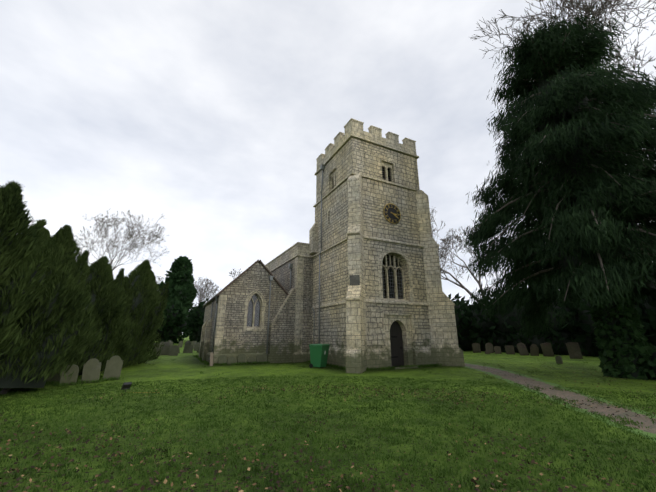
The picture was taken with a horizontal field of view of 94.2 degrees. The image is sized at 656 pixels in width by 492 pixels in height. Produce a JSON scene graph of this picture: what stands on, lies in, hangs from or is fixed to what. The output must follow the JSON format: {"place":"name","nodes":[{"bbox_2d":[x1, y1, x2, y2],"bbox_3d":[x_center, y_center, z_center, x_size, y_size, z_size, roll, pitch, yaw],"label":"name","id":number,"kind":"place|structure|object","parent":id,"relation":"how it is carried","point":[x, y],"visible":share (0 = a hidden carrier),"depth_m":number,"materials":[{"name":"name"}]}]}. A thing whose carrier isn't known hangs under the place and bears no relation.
{"place":"outdoors","nodes":[
{"label":"outdoors","id":0,"kind":"place"},
{"bbox_2d":[0,336,655,491],"bbox_3d":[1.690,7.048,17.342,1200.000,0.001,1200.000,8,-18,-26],"label":"ground","id":1,"kind":"structure","parent":0,"point":[182,366],"depth_m":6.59,"materials":[{"name":"green plant"}]},
{"bbox_2d":[0,180,168,394],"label":"conifer hedge","id":2,"kind":"object","parent":1,"relation":"on","point":[64,264],"depth_m":11.01,"materials":[{"name":"green plant"}]},
{"bbox_2d":[121,382,131,391],"bbox_3d":[-7.037,4.983,10.629,0.221,0.441,0.260,-15,-22,41],"label":"floodlight","id":3,"kind":"object","parent":1,"relation":"on","point":[126,385],"visible":0.9,"depth_m":10.62,"materials":[{"name":"black paint"}]},
{"bbox_2d":[31,208,241,341],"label":"bare trees","id":4,"kind":"object","parent":1,"relation":"on","point":[130,236],"visible":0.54,"depth_m":50.35,"materials":[{"name":"grey plant"}]},
{"bbox_2d":[46,340,266,384],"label":"gravestones","id":5,"kind":"object","parent":1,"relation":"on","point":[92,368],"visible":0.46,"depth_m":13.70,"materials":[{"name":"stone"}]},
{"bbox_2d":[152,256,197,343],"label":"evergreen tree","id":6,"kind":"object","parent":1,"relation":"on","point":[183,306],"depth_m":66.79,"materials":[{"name":"green plant"}]},
{"bbox_2d":[210,352,212,365],"bbox_3d":[-7.557,7.390,19.797,0.200,0.902,0.505,8,-18,-26],"label":"post","id":7,"kind":"object","parent":1,"relation":"on","point":[211,358],"visible":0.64,"depth_m":19.81,"materials":[{"name":"brown wood"}]},
{"bbox_2d":[204,261,286,353],"bbox_3d":[-7.267,5.953,26.198,5.400,7.620,9.280,8,-18,-26],"label":"aisle","id":8,"kind":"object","parent":1,"relation":"on","point":[237,338],"depth_m":22.06,"materials":[{"name":"grey stone"}]},
{"bbox_2d":[199,295,268,363],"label":"aisle dressings","id":9,"kind":"structure","parent":8,"relation":"attached to","point":[204,353],"depth_m":21.18,"materials":[{"name":"beige stone"}]},
{"bbox_2d":[203,260,288,306],"bbox_3d":[-7.197,3.811,26.841,5.997,3.286,9.580,8,-18,-26],"label":"roof coping","id":10,"kind":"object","parent":8,"relation":"on","point":[269,272],"depth_m":23.17,"materials":[{"name":"grey stone"}]},
{"bbox_2d":[241,288,267,330],"bbox_3d":[-5.398,4.612,22.361,1.999,3.106,0.450,8,-18,-26],"label":"arched window","id":11,"kind":"structure","parent":8,"relation":"in","point":[261,294],"depth_m":22.28,"materials":[{"name":"beige stone"}]},
{"bbox_2d":[205,164,324,359],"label":"downpipes","id":12,"kind":"object","parent":1,"relation":"on","point":[322,168],"visible":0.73,"depth_m":22.78,"materials":[{"name":"grey metal"}]},
{"bbox_2d":[267,288,295,362],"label":"buttress","id":13,"kind":"structure","parent":1,"relation":"on","point":[281,336],"depth_m":22.27,"materials":[{"name":"grey stone"}]},
{"bbox_2d":[265,242,313,362],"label":"nave","id":14,"kind":"structure","parent":1,"relation":"on","point":[298,256],"depth_m":23.89,"materials":[{"name":"beige stone"}]},
{"bbox_2d":[309,344,329,367],"bbox_3d":[-0.534,6.716,18.667,1.115,1.367,0.810,-11,-19,34],"label":"wheelie bin","id":15,"kind":"object","parent":1,"relation":"on","point":[318,355],"visible":1,"depth_m":18.42,"materials":[{"name":"green plastic"}]},
{"bbox_2d":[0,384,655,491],"bbox_3d":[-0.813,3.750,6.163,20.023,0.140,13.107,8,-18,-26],"label":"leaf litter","id":16,"kind":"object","parent":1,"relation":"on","point":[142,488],"visible":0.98,"depth_m":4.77,"materials":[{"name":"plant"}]},
{"bbox_2d":[309,118,417,368],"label":"tower dressings","id":17,"kind":"structure","parent":1,"relation":"on","point":[355,127],"depth_m":20.93,"materials":[{"name":"beige stone"}]},
{"bbox_2d":[345,174,366,373],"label":"buttress","id":18,"kind":"structure","parent":17,"relation":"attached to","point":[356,340],"depth_m":17.93,"materials":[{"name":"beige stone"}]},
{"bbox_2d":[349,275,359,284],"bbox_3d":[1.571,2.011,17.996,0.600,0.600,0.070,-5,-17,17],"label":"wall plaque","id":19,"kind":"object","parent":18,"relation":"attached to","point":[354,279],"depth_m":17.96,"materials":[{"name":"stone"}]},
{"bbox_2d":[383,203,400,223],"bbox_3d":[4.491,-2.279,21.376,1.490,1.490,0.085,8,-18,-26],"label":"clock","id":20,"kind":"object","parent":17,"relation":"attached to","point":[391,213],"visible":1,"depth_m":21.34,"materials":[{"name":"black paint"}]},
{"bbox_2d":[180,290,655,356],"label":"hedge","id":21,"kind":"object","parent":1,"relation":"on","point":[193,319],"depth_m":32.75,"materials":[{"name":"green plant"}]},
{"bbox_2d":[416,190,464,366],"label":"buttress","id":22,"kind":"structure","parent":1,"relation":"on","point":[443,334],"depth_m":20.50,"materials":[{"name":"beige stone"}]},
{"bbox_2d":[429,206,484,304],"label":"bare trees","id":23,"kind":"object","parent":1,"relation":"on","point":[445,247],"visible":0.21,"depth_m":41.68,"materials":[{"name":"grey plant"}]},
{"bbox_2d":[472,342,582,358],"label":"gravestones","id":24,"kind":"object","parent":1,"relation":"on","point":[574,350],"visible":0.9,"depth_m":28.75,"materials":[{"name":"stone"}]},
{"bbox_2d":[448,6,655,339],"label":"cypress","id":25,"kind":"object","parent":1,"relation":"on","point":[634,98],"depth_m":15.69,"materials":[{"name":"green plant"}]},
{"bbox_2d":[555,356,562,363],"bbox_3d":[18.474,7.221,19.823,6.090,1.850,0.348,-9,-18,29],"label":"grey gravestones","id":26,"kind":"object","parent":1,"relation":"on","point":[558,359],"visible":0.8,"depth_m":21.07,"materials":[{"name":"stone"}]},
{"bbox_2d":[470,0,655,172],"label":"bare tree","id":27,"kind":"object","parent":1,"relation":"on","point":[602,7],"visible":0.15,"depth_m":19.64,"materials":[{"name":"grey plant"}]},
{"bbox_2d":[472,362,655,398],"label":"fallen leaves","id":28,"kind":"object","parent":1,"relation":"on","point":[571,377],"visible":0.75,"depth_m":13.93,"materials":[{"name":"brown plant"}]},
{"bbox_2d":[588,288,655,379],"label":"ivy","id":29,"kind":"object","parent":1,"relation":"on","point":[642,347],"depth_m":14.39,"materials":[{"name":"green plant"}]},
{"bbox_2d":[0,0,655,306],"label":"sky","id":30,"kind":"structure","parent":0,"point":[214,118],"materials":[{"name":"white"}]},
{"bbox_2d":[333,167,401,357],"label":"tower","id":31,"kind":"structure","parent":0,"point":[383,173],"depth_m":22.76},
{"bbox_2d":[311,133,436,368],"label":"tower","id":32,"kind":"structure","parent":0,"point":[354,154],"depth_m":21.11,"materials":[{"name":"beige stone"}]},
{"bbox_2d":[390,321,403,366],"bbox_3d":[4.211,6.200,19.272,1.420,3.300,0.001,8,-18,-26],"label":"door","id":33,"kind":"structure","parent":32,"relation":"in","point":[396,344],"depth_m":19.32,"materials":[{"name":"black wood"}]},
{"bbox_2d":[465,363,655,442],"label":"path","id":34,"kind":"structure","parent":0,"point":[522,379],"depth_m":9.34,"materials":[{"name":"grey gravel"}]}
]}

